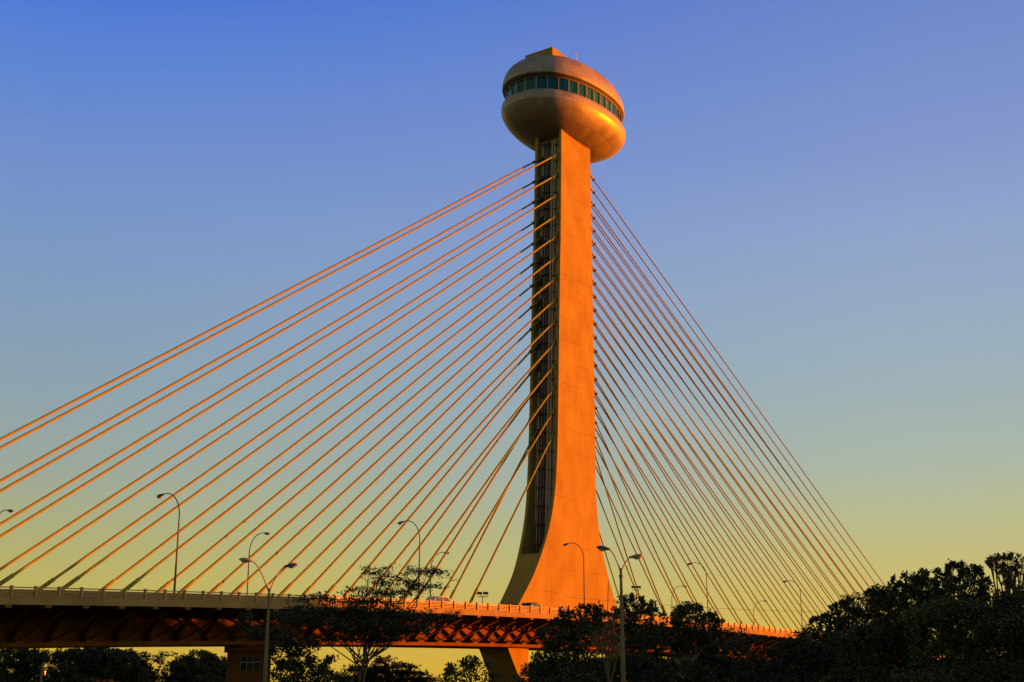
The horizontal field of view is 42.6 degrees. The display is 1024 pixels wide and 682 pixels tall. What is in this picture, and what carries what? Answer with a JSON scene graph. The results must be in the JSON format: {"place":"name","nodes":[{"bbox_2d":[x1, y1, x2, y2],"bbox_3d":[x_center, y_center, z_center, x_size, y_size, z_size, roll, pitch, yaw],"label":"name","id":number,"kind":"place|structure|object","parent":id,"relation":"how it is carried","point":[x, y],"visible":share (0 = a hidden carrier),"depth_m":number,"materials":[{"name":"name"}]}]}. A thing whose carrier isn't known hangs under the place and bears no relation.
{"place":"outdoors","nodes":[
{"label":"outdoors","id":0,"kind":"place"},
{"bbox_2d":[0,0,1023,681],"label":"sky","id":1,"kind":"structure","parent":0,"point":[832,191],"materials":[{"name":"blue"}]},
{"label":"ground","id":2,"kind":"structure","parent":0,"visible":0},
{"bbox_2d":[0,648,84,681],"bbox_3d":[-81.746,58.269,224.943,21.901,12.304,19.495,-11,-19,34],"label":"tree","id":3,"kind":"object","parent":2,"relation":"on","point":[26,667],"visible":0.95,"depth_m":222.11,"materials":[{"name":"green plant"}]},
{"bbox_2d":[59,647,159,681],"bbox_3d":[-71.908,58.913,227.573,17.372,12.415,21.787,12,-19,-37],"label":"tree","id":4,"kind":"object","parent":2,"relation":"on","point":[106,664],"visible":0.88,"depth_m":224.14,"materials":[{"name":"green plant"}]},
{"bbox_2d":[139,651,195,681],"bbox_3d":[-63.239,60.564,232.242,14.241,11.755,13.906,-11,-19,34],"label":"tree","id":5,"kind":"object","parent":2,"relation":"on","point":[160,661],"visible":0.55,"depth_m":233.41,"materials":[{"name":"green plant"}]},
{"bbox_2d":[160,649,226,681],"bbox_3d":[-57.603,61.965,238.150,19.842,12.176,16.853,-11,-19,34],"label":"tree","id":6,"kind":"object","parent":2,"relation":"on","point":[207,666],"visible":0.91,"depth_m":237.57,"materials":[{"name":"green plant"}]},
{"bbox_2d":[224,645,273,681],"bbox_3d":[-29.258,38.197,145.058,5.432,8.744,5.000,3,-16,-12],"label":"bridge pier","id":7,"kind":"structure","parent":2,"relation":"on","point":[245,663],"depth_m":143.52,"materials":[{"name":"concrete"}]},
{"bbox_2d":[239,558,297,681],"bbox_3d":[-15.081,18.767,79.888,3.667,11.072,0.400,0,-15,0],"label":"street lamp","id":8,"kind":"object","parent":2,"relation":"on","point":[247,560],"visible":1,"depth_m":80.46,"materials":[{"name":"metal"}]},
{"bbox_2d":[231,609,355,681],"bbox_3d":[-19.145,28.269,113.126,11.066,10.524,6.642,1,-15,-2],"label":"tree","id":9,"kind":"object","parent":2,"relation":"on","point":[291,664],"visible":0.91,"depth_m":114.22,"materials":[{"name":"green plant"}]},
{"bbox_2d":[273,562,469,681],"bbox_3d":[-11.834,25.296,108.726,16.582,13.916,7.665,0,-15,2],"label":"feathery tree","id":10,"kind":"object","parent":2,"relation":"on","point":[367,627],"visible":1,"depth_m":109.03,"materials":[{"name":"green plant"}]},
{"bbox_2d":[334,654,436,681],"bbox_3d":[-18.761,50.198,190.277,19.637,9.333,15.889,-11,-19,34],"label":"tree","id":11,"kind":"object","parent":2,"relation":"on","point":[375,672],"visible":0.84,"depth_m":187.92,"materials":[{"name":"green plant"}]},
{"bbox_2d":[438,655,533,681],"bbox_3d":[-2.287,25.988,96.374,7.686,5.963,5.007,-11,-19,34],"label":"shrub","id":12,"kind":"object","parent":2,"relation":"on","point":[450,668],"visible":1,"depth_m":96.76,"materials":[{"name":"green plant"}]},
{"bbox_2d":[0,590,1003,679],"bbox_3d":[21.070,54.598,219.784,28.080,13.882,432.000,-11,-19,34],"label":"bridge deck","id":13,"kind":"structure","parent":2,"relation":"on","point":[44,621],"depth_m":133.86,"materials":[{"name":"concrete"}]},
{"bbox_2d":[157,493,179,599],"bbox_3d":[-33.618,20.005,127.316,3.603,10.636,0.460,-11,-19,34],"label":"street lamp","id":14,"kind":"object","parent":13,"relation":"on","point":[160,496],"visible":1,"depth_m":126.36,"materials":[{"name":"metal"}]},
{"bbox_2d":[0,585,943,657],"bbox_3d":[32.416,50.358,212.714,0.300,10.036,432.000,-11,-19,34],"label":"bridge railing","id":15,"kind":"object","parent":13,"relation":"on","point":[238,598],"visible":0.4,"depth_m":131.65,"materials":[{"name":"paint"}]},
{"bbox_2d":[499,129,625,653],"bbox_3d":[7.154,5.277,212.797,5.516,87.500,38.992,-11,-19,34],"label":"bridge pylon","id":16,"kind":"object","parent":13,"relation":"on","point":[561,507],"visible":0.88,"depth_m":210.85,"materials":[{"name":"concrete"}]},
{"bbox_2d":[0,217,540,570],"bbox_3d":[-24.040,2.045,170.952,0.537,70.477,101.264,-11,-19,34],"label":"stay cable","id":17,"kind":"object","parent":16,"relation":"attached to","point":[190,445],"visible":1,"depth_m":155.92,"materials":[{"name":"orange metal"}]},
{"bbox_2d":[0,197,541,525],"bbox_3d":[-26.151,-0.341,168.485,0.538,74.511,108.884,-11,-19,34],"label":"stay cable","id":18,"kind":"object","parent":16,"relation":"attached to","point":[192,408],"visible":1,"depth_m":156.95,"materials":[{"name":"orange metal"}]},
{"bbox_2d":[0,177,541,482],"bbox_3d":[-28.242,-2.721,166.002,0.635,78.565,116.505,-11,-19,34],"label":"stay cable","id":19,"kind":"object","parent":16,"relation":"attached to","point":[187,376],"visible":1,"depth_m":157.60,"materials":[{"name":"orange metal"}]},
{"bbox_2d":[0,157,542,440],"bbox_3d":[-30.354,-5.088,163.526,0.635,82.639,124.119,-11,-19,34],"label":"stay cable","id":20,"kind":"object","parent":16,"relation":"attached to","point":[186,342],"visible":1,"depth_m":158.56,"materials":[{"name":"orange metal"}]},
{"bbox_2d":[0,213,557,585],"bbox_3d":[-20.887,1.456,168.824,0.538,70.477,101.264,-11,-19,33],"label":"stay cable","id":21,"kind":"object","parent":16,"relation":"attached to","point":[7,578],"visible":1,"depth_m":150.62,"materials":[{"name":"orange metal"}]},
{"bbox_2d":[0,192,558,537],"bbox_3d":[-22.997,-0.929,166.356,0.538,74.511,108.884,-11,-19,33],"label":"stay cable","id":22,"kind":"object","parent":16,"relation":"attached to","point":[200,413],"visible":1,"depth_m":152.34,"materials":[{"name":"orange metal"}]},
{"bbox_2d":[0,172,558,492],"bbox_3d":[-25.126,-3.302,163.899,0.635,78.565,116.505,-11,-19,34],"label":"stay cable","id":23,"kind":"object","parent":16,"relation":"attached to","point":[195,380],"visible":1,"depth_m":153.05,"materials":[{"name":"orange metal"}]},
{"bbox_2d":[0,152,558,449],"bbox_3d":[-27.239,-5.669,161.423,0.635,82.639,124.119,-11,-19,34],"label":"stay cable","id":24,"kind":"object","parent":16,"relation":"attached to","point":[194,345],"visible":1,"depth_m":153.87,"materials":[{"name":"orange metal"}]},
{"bbox_2d":[38,237,540,589],"bbox_3d":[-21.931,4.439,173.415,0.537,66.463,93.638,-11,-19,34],"label":"stay cable","id":25,"kind":"object","parent":16,"relation":"attached to","point":[50,581],"visible":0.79,"depth_m":158.59,"materials":[{"name":"orange metal"}]},
{"bbox_2d":[61,234,557,589],"bbox_3d":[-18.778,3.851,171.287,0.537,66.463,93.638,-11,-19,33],"label":"stay cable","id":26,"kind":"object","parent":16,"relation":"attached to","point":[72,581],"visible":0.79,"depth_m":155.45,"materials":[{"name":"orange metal"}]},
{"bbox_2d":[98,258,540,590],"bbox_3d":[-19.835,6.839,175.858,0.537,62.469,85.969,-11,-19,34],"label":"stay cable","id":27,"kind":"object","parent":16,"relation":"attached to","point":[109,584],"visible":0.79,"depth_m":163.64,"materials":[{"name":"orange metal"}]},
{"bbox_2d":[121,254,557,590],"bbox_3d":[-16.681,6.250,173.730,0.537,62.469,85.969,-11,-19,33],"label":"stay cable","id":28,"kind":"object","parent":16,"relation":"attached to","point":[133,583],"visible":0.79,"depth_m":161.08,"materials":[{"name":"orange metal"}]},
{"bbox_2d":[156,278,539,591],"bbox_3d":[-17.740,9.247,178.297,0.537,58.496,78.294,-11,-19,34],"label":"stay cable","id":29,"kind":"object","parent":16,"relation":"attached to","point":[165,585],"visible":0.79,"depth_m":168.49,"materials":[{"name":"orange metal"}]},
{"bbox_2d":[177,275,557,592],"bbox_3d":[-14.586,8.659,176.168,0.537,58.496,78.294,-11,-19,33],"label":"stay cable","id":30,"kind":"object","parent":16,"relation":"attached to","point":[190,584],"visible":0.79,"depth_m":165.41,"materials":[{"name":"orange metal"}]},
{"bbox_2d":[207,299,539,593],"bbox_3d":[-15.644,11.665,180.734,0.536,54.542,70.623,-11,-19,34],"label":"stay cable","id":31,"kind":"object","parent":16,"relation":"attached to","point":[216,587],"visible":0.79,"depth_m":173.35,"materials":[{"name":"orange metal"}]},
{"bbox_2d":[229,296,556,594],"bbox_3d":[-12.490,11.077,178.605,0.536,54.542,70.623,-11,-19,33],"label":"stay cable","id":32,"kind":"object","parent":16,"relation":"attached to","point":[239,587],"visible":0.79,"depth_m":169.95,"materials":[{"name":"orange metal"}]},
{"bbox_2d":[258,320,539,593],"bbox_3d":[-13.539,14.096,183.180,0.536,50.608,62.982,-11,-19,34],"label":"stay cable","id":33,"kind":"object","parent":16,"relation":"attached to","point":[263,589],"visible":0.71,"depth_m":178.62,"materials":[{"name":"orange metal"}]},
{"bbox_2d":[277,317,556,595],"bbox_3d":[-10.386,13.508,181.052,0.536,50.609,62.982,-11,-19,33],"label":"stay cable","id":34,"kind":"object","parent":16,"relation":"attached to","point":[286,588],"visible":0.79,"depth_m":173.03,"materials":[{"name":"orange metal"}]},
{"bbox_2d":[300,342,538,596],"bbox_3d":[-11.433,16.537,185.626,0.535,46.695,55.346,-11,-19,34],"label":"stay cable","id":35,"kind":"object","parent":16,"relation":"attached to","point":[308,589],"visible":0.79,"depth_m":181.30,"materials":[{"name":"orange metal"}]},
{"bbox_2d":[342,364,538,598],"bbox_3d":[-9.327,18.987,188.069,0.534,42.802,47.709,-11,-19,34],"label":"stay cable","id":36,"kind":"object","parent":16,"relation":"attached to","point":[442,478],"visible":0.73,"depth_m":186.78,"materials":[{"name":"orange metal"}]},
{"bbox_2d":[325,339,556,597],"bbox_3d":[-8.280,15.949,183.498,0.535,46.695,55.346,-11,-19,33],"label":"stay cable","id":37,"kind":"object","parent":16,"relation":"attached to","point":[332,587],"visible":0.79,"depth_m":179.01,"materials":[{"name":"orange metal"}]},
{"bbox_2d":[380,387,537,597],"bbox_3d":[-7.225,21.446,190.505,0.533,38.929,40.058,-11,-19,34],"label":"stay cable","id":38,"kind":"object","parent":16,"relation":"attached to","point":[459,492],"visible":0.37,"depth_m":189.84,"materials":[{"name":"orange metal"}]},
{"bbox_2d":[368,361,555,595],"bbox_3d":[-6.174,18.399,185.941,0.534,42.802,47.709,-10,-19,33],"label":"stay cable","id":39,"kind":"object","parent":16,"relation":"attached to","point":[465,474],"visible":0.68,"depth_m":185.10,"materials":[{"name":"orange metal"}]},
{"bbox_2d":[414,406,537,601],"bbox_3d":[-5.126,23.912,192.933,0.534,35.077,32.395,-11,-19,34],"label":"stay cable","id":40,"kind":"object","parent":16,"relation":"attached to","point":[466,520],"visible":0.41,"depth_m":192.15,"materials":[{"name":"orange metal"}]},
{"bbox_2d":[402,383,555,600],"bbox_3d":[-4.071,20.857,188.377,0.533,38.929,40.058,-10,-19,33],"label":"stay cable","id":41,"kind":"object","parent":16,"relation":"attached to","point":[486,482],"visible":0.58,"depth_m":189.06,"materials":[{"name":"orange metal"}]},
{"bbox_2d":[449,429,536,599],"bbox_3d":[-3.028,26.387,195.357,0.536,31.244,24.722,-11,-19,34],"label":"stay cable","id":42,"kind":"object","parent":16,"relation":"attached to","point":[487,526],"visible":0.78,"depth_m":193.90,"materials":[{"name":"orange metal"}]},
{"bbox_2d":[440,405,555,595],"bbox_3d":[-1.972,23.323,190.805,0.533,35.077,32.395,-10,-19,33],"label":"stay cable","id":43,"kind":"object","parent":16,"relation":"attached to","point":[495,506],"visible":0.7,"depth_m":190.28,"materials":[{"name":"orange metal"}]},
{"bbox_2d":[469,429,554,602],"bbox_3d":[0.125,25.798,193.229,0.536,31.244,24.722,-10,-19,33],"label":"stay cable","id":44,"kind":"object","parent":16,"relation":"attached to","point":[503,535],"visible":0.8,"depth_m":192.31,"materials":[{"name":"orange metal"}]},
{"bbox_2d":[501,47,625,163],"bbox_3d":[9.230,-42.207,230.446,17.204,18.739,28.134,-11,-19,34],"label":"observation pod","id":45,"kind":"object","parent":16,"relation":"on","point":[549,93],"visible":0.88,"depth_m":221.05,"materials":[{"name":"metal"}]},
{"bbox_2d":[596,490,638,598],"bbox_3d":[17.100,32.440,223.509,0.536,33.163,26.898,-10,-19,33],"label":"stay cable","id":46,"kind":"object","parent":16,"relation":"attached to","point":[616,541],"visible":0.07,"depth_m":223.95,"materials":[{"name":"orange metal"}]},
{"bbox_2d":[595,452,644,608],"bbox_3d":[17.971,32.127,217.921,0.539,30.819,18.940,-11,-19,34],"label":"stay cable","id":47,"kind":"object","parent":16,"relation":"attached to","point":[616,523],"visible":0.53,"depth_m":217.44,"materials":[{"name":"orange metal"}]},
{"bbox_2d":[596,466,665,617],"bbox_3d":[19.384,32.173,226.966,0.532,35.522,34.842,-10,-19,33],"label":"stay cable","id":48,"kind":"object","parent":16,"relation":"attached to","point":[630,541],"visible":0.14,"depth_m":227.94,"materials":[{"name":"orange metal"}]},
{"bbox_2d":[595,435,667,615],"bbox_3d":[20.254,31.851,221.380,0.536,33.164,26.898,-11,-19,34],"label":"stay cable","id":49,"kind":"object","parent":16,"relation":"attached to","point":[663,608],"visible":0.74,"depth_m":221.02,"materials":[{"name":"orange metal"}]},
{"bbox_2d":[595,445,678,604],"bbox_3d":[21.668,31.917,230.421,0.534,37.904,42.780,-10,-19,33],"label":"stay cable","id":50,"kind":"object","parent":16,"relation":"attached to","point":[638,528],"visible":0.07,"depth_m":231.06,"materials":[{"name":"orange metal"}]},
{"bbox_2d":[595,420,685,616],"bbox_3d":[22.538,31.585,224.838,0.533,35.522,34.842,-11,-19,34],"label":"stay cable","id":51,"kind":"object","parent":16,"relation":"attached to","point":[636,511],"visible":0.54,"depth_m":223.62,"materials":[{"name":"orange metal"}]},
{"bbox_2d":[595,427,693,602],"bbox_3d":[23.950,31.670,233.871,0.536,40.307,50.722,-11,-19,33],"label":"stay cable","id":52,"kind":"object","parent":16,"relation":"attached to","point":[646,519],"visible":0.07,"depth_m":234.08,"materials":[{"name":"orange metal"}]},
{"bbox_2d":[595,405,706,619],"bbox_3d":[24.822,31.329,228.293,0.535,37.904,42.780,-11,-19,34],"label":"stay cable","id":53,"kind":"object","parent":16,"relation":"attached to","point":[596,408],"visible":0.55,"depth_m":226.27,"materials":[{"name":"orange metal"}]},
{"bbox_2d":[595,411,719,618],"bbox_3d":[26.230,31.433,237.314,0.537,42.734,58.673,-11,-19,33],"label":"stay cable","id":54,"kind":"object","parent":16,"relation":"attached to","point":[658,516],"visible":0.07,"depth_m":237.54,"materials":[{"name":"orange metal"}]},
{"bbox_2d":[594,389,726,623],"bbox_3d":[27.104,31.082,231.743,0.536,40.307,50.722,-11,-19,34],"label":"stay cable","id":55,"kind":"object","parent":16,"relation":"attached to","point":[596,393],"visible":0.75,"depth_m":229.83,"materials":[{"name":"orange metal"}]},
{"bbox_2d":[595,396,739,625],"bbox_3d":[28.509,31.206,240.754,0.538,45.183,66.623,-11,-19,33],"label":"stay cable","id":56,"kind":"object","parent":16,"relation":"attached to","point":[670,515],"visible":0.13,"depth_m":241.32,"materials":[{"name":"orange metal"}]},
{"bbox_2d":[594,375,742,623],"bbox_3d":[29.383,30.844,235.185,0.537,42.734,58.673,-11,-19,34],"label":"stay cable","id":57,"kind":"object","parent":16,"relation":"attached to","point":[595,378],"visible":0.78,"depth_m":232.93,"materials":[{"name":"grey metal"}]},
{"bbox_2d":[594,380,755,626],"bbox_3d":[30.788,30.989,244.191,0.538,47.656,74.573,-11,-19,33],"label":"stay cable","id":58,"kind":"object","parent":16,"relation":"attached to","point":[678,508],"visible":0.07,"depth_m":244.73,"materials":[{"name":"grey metal"}]},
{"bbox_2d":[594,361,759,625],"bbox_3d":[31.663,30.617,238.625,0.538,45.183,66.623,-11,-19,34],"label":"stay cable","id":59,"kind":"object","parent":16,"relation":"attached to","point":[595,365],"visible":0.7,"depth_m":235.48,"materials":[{"name":"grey metal"}]},
{"bbox_2d":[594,366,771,628],"bbox_3d":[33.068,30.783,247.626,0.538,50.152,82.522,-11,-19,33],"label":"stay cable","id":60,"kind":"object","parent":16,"relation":"attached to","point":[687,503],"visible":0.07,"depth_m":247.89,"materials":[{"name":"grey metal"}]},
{"bbox_2d":[594,347,774,626],"bbox_3d":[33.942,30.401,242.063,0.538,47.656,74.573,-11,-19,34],"label":"stay cable","id":61,"kind":"object","parent":16,"relation":"attached to","point":[595,351],"visible":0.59,"depth_m":238.02,"materials":[{"name":"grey metal"}]},
{"bbox_2d":[594,352,784,628],"bbox_3d":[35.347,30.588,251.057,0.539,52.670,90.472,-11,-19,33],"label":"stay cable","id":62,"kind":"object","parent":16,"relation":"attached to","point":[695,498],"visible":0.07,"depth_m":251.36,"materials":[{"name":"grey metal"}]},
{"bbox_2d":[593,332,789,628],"bbox_3d":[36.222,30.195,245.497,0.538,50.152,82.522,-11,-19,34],"label":"stay cable","id":63,"kind":"object","parent":16,"relation":"attached to","point":[595,337],"visible":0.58,"depth_m":240.06,"materials":[{"name":"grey metal"}]},
{"bbox_2d":[594,338,799,630],"bbox_3d":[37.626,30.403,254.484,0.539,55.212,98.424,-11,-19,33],"label":"stay cable","id":64,"kind":"object","parent":16,"relation":"attached to","point":[703,493],"visible":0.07,"depth_m":254.60,"materials":[{"name":"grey metal"}]},
{"bbox_2d":[593,319,801,626],"bbox_3d":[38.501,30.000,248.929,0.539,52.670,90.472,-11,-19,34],"label":"stay cable","id":65,"kind":"object","parent":16,"relation":"attached to","point":[595,323],"visible":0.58,"depth_m":242.78,"materials":[{"name":"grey metal"}]},
{"bbox_2d":[593,323,807,625],"bbox_3d":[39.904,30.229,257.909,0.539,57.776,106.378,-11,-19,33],"label":"stay cable","id":66,"kind":"object","parent":16,"relation":"attached to","point":[707,484],"visible":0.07,"depth_m":257.35,"materials":[{"name":"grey metal"}]},
{"bbox_2d":[593,306,815,627],"bbox_3d":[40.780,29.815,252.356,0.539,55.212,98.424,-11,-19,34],"label":"stay cable","id":67,"kind":"object","parent":16,"relation":"attached to","point":[595,310],"visible":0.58,"depth_m":244.36,"materials":[{"name":"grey metal"}]},
{"bbox_2d":[593,293,818,615],"bbox_3d":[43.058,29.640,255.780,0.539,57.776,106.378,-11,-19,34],"label":"stay cable","id":68,"kind":"object","parent":16,"relation":"attached to","point":[594,295],"visible":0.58,"depth_m":246.67,"materials":[{"name":"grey metal"}]},
{"bbox_2d":[593,310,823,630],"bbox_3d":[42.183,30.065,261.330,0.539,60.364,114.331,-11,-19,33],"label":"stay cable","id":69,"kind":"object","parent":16,"relation":"attached to","point":[710,473],"visible":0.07,"depth_m":259.98,"materials":[{"name":"orange metal"}]},
{"bbox_2d":[592,278,832,619],"bbox_3d":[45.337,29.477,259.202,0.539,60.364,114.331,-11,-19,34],"label":"stay cable","id":70,"kind":"object","parent":16,"relation":"attached to","point":[594,282],"visible":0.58,"depth_m":248.29,"materials":[{"name":"orange metal"}]},
{"bbox_2d":[593,296,833,629],"bbox_3d":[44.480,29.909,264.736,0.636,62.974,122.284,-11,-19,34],"label":"stay cable","id":71,"kind":"object","parent":16,"relation":"attached to","point":[714,464],"visible":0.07,"depth_m":262.75,"materials":[{"name":"orange metal"}]},
{"bbox_2d":[593,284,834,615],"bbox_3d":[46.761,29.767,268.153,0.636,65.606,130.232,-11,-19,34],"label":"stay cable","id":72,"kind":"object","parent":16,"relation":"attached to","point":[715,451],"visible":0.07,"depth_m":265.55,"materials":[{"name":"orange metal"}]},
{"bbox_2d":[592,265,841,615],"bbox_3d":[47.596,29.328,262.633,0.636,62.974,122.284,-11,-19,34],"label":"stay cable","id":73,"kind":"object","parent":16,"relation":"attached to","point":[594,269],"visible":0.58,"depth_m":249.54,"materials":[{"name":"orange metal"}]},
{"bbox_2d":[592,269,843,613],"bbox_3d":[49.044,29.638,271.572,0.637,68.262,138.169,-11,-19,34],"label":"stay cable","id":74,"kind":"object","parent":16,"relation":"attached to","point":[716,439],"visible":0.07,"depth_m":268.05,"materials":[{"name":"orange metal"}]},
{"bbox_2d":[592,239,846,594],"bbox_3d":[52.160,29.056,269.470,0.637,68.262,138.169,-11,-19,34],"label":"stay cable","id":75,"kind":"object","parent":16,"relation":"attached to","point":[594,243],"visible":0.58,"depth_m":253.43,"materials":[{"name":"orange metal"}]},
{"bbox_2d":[592,252,850,614],"bbox_3d":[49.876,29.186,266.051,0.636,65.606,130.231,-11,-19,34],"label":"stay cable","id":76,"kind":"object","parent":16,"relation":"attached to","point":[594,256],"visible":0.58,"depth_m":251.71,"materials":[{"name":"orange metal"}]},
{"bbox_2d":[592,244,856,605],"bbox_3d":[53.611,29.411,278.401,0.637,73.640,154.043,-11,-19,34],"label":"stay cable","id":77,"kind":"object","parent":16,"relation":"attached to","point":[710,406],"visible":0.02,"depth_m":254.06,"materials":[{"name":"orange metal"}]},
{"bbox_2d":[592,231,858,595],"bbox_3d":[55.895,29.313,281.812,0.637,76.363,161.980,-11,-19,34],"label":"stay cable","id":78,"kind":"object","parent":16,"relation":"attached to","point":[701,381],"visible":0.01,"depth_m":253.99,"materials":[{"name":"orange metal"}]},
{"bbox_2d":[592,256,859,622],"bbox_3d":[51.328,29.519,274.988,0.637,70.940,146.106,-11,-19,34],"label":"stay cable","id":79,"kind":"object","parent":16,"relation":"attached to","point":[723,435],"visible":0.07,"depth_m":258.19,"materials":[{"name":"orange metal"}]},
{"bbox_2d":[591,217,863,590],"bbox_3d":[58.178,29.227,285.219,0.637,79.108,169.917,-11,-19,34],"label":"stay cable","id":80,"kind":"object","parent":16,"relation":"attached to","point":[691,355],"visible":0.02,"depth_m":254.84,"materials":[{"name":"orange metal"}]},
{"bbox_2d":[591,225,864,606],"bbox_3d":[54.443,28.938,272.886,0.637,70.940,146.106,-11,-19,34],"label":"stay cable","id":81,"kind":"object","parent":16,"relation":"attached to","point":[593,229],"visible":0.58,"depth_m":255.46,"materials":[{"name":"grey metal"}]},
{"bbox_2d":[591,213,867,597],"bbox_3d":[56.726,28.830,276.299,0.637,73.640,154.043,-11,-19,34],"label":"stay cable","id":82,"kind":"object","parent":16,"relation":"attached to","point":[593,216],"visible":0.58,"depth_m":256.64,"materials":[{"name":"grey metal"}]},
{"bbox_2d":[591,200,869,587],"bbox_3d":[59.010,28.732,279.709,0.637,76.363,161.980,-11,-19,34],"label":"stay cable","id":83,"kind":"object","parent":16,"relation":"attached to","point":[593,205],"visible":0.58,"depth_m":257.96,"materials":[{"name":"grey metal"}]},
{"bbox_2d":[591,205,870,587],"bbox_3d":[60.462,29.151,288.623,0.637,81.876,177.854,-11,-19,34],"label":"stay cable","id":84,"kind":"object","parent":16,"relation":"attached to","point":[690,341],"visible":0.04,"depth_m":257.20,"materials":[{"name":"grey metal"}]},
{"bbox_2d":[591,175,884,584],"bbox_3d":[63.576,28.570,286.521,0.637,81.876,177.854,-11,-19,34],"label":"stay cable","id":85,"kind":"object","parent":16,"relation":"attached to","point":[593,179],"visible":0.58,"depth_m":261.80,"materials":[{"name":"grey metal"}]},
{"bbox_2d":[591,188,899,617],"bbox_3d":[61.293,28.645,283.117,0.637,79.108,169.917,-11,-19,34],"label":"stay cable","id":86,"kind":"object","parent":16,"relation":"attached to","point":[593,191],"visible":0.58,"depth_m":260.10,"materials":[{"name":"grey metal"}]},
{"bbox_2d":[479,648,528,681],"bbox_3d":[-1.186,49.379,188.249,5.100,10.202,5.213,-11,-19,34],"label":"bridge pier","id":87,"kind":"structure","parent":2,"relation":"on","point":[508,662],"depth_m":188.05,"materials":[{"name":"concrete"}]},
{"bbox_2d":[519,601,615,681],"bbox_3d":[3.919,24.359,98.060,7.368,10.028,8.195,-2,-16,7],"label":"tree","id":88,"kind":"object","parent":2,"relation":"on","point":[578,667],"visible":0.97,"depth_m":98.45,"materials":[{"name":"green plant"}]},
{"bbox_2d":[590,615,625,681],"bbox_3d":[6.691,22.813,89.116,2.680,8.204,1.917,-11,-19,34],"label":"tree","id":89,"kind":"object","parent":2,"relation":"on","point":[611,635],"visible":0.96,"depth_m":89.65,"materials":[{"name":"green plant"}]},
{"bbox_2d":[596,545,643,681],"bbox_3d":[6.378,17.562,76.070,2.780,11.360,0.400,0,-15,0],"label":"street lamp","id":90,"kind":"object","parent":2,"relation":"on","point":[622,643],"visible":1,"depth_m":76.48,"materials":[{"name":"metal"}]},
{"bbox_2d":[599,592,680,681],"bbox_3d":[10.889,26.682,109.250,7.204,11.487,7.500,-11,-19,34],"label":"tree","id":91,"kind":"object","parent":2,"relation":"on","point":[637,669],"visible":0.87,"depth_m":108.96,"materials":[{"name":"green plant"}]},
{"bbox_2d":[656,652,710,678],"bbox_3d":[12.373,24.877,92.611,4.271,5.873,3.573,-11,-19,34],"label":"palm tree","id":92,"kind":"object","parent":2,"relation":"on","point":[686,668],"visible":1,"depth_m":92.71,"materials":[{"name":"green plant"}]},
{"bbox_2d":[653,600,745,681],"bbox_3d":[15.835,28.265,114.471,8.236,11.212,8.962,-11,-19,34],"label":"tree","id":93,"kind":"object","parent":2,"relation":"on","point":[709,654],"visible":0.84,"depth_m":114.43,"materials":[{"name":"green plant"}]},
{"bbox_2d":[706,625,794,681],"bbox_3d":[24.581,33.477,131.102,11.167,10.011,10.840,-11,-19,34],"label":"tree","id":94,"kind":"object","parent":2,"relation":"on","point":[753,661],"visible":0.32,"depth_m":130.48,"materials":[{"name":"green plant"}]},
{"bbox_2d":[742,632,847,681],"bbox_3d":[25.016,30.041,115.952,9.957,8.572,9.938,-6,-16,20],"label":"tree","id":95,"kind":"object","parent":2,"relation":"on","point":[812,663],"visible":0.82,"depth_m":116.16,"materials":[{"name":"green plant"}]},
{"bbox_2d":[793,597,868,659],"bbox_3d":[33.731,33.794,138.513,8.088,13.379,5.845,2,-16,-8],"label":"tree","id":96,"kind":"object","parent":2,"relation":"on","point":[846,620],"visible":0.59,"depth_m":138.68,"materials":[{"name":"green plant"}]},
{"bbox_2d":[841,592,873,658],"bbox_3d":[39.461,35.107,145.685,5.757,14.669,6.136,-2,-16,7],"label":"tree","id":97,"kind":"object","parent":2,"relation":"on","point":[863,599],"visible":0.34,"depth_m":147.08,"materials":[{"name":"green plant"}]},
{"bbox_2d":[821,615,924,681],"bbox_3d":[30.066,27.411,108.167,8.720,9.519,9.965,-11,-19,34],"label":"tree","id":98,"kind":"object","parent":2,"relation":"on","point":[876,648],"visible":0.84,"depth_m":107.67,"materials":[{"name":"green plant"}]},
{"bbox_2d":[860,583,901,626],"bbox_3d":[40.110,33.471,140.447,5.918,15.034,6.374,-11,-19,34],"label":"tree","id":99,"kind":"object","parent":2,"relation":"on","point":[875,607],"visible":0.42,"depth_m":141.42,"materials":[{"name":"green plant"}]},
{"bbox_2d":[880,567,942,632],"bbox_3d":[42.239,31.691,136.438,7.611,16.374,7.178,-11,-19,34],"label":"tree","id":100,"kind":"object","parent":2,"relation":"on","point":[913,589],"visible":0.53,"depth_m":137.58,"materials":[{"name":"green plant"}]},
{"bbox_2d":[886,595,1004,681],"bbox_3d":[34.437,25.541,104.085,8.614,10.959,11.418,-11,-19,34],"label":"tree","id":101,"kind":"object","parent":2,"relation":"on","point":[951,643],"visible":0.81,"depth_m":105.24,"materials":[{"name":"green plant"}]},
{"bbox_2d":[927,558,995,635],"bbox_3d":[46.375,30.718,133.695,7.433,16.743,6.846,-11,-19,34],"label":"tree","id":102,"kind":"object","parent":2,"relation":"on","point":[949,580],"visible":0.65,"depth_m":133.96,"materials":[{"name":"green plant"}]},
{"bbox_2d":[960,586,1023,681],"bbox_3d":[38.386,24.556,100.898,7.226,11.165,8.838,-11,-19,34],"label":"tree","id":103,"kind":"object","parent":2,"relation":"on","point":[1006,637],"visible":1,"depth_m":100.17,"materials":[{"name":"green plant"}]},
{"bbox_2d":[985,551,1023,623],"bbox_3d":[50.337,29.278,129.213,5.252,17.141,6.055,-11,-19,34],"label":"tree","id":104,"kind":"object","parent":2,"relation":"on","point":[1006,573],"visible":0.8,"depth_m":130.43,"materials":[{"name":"green plant"}]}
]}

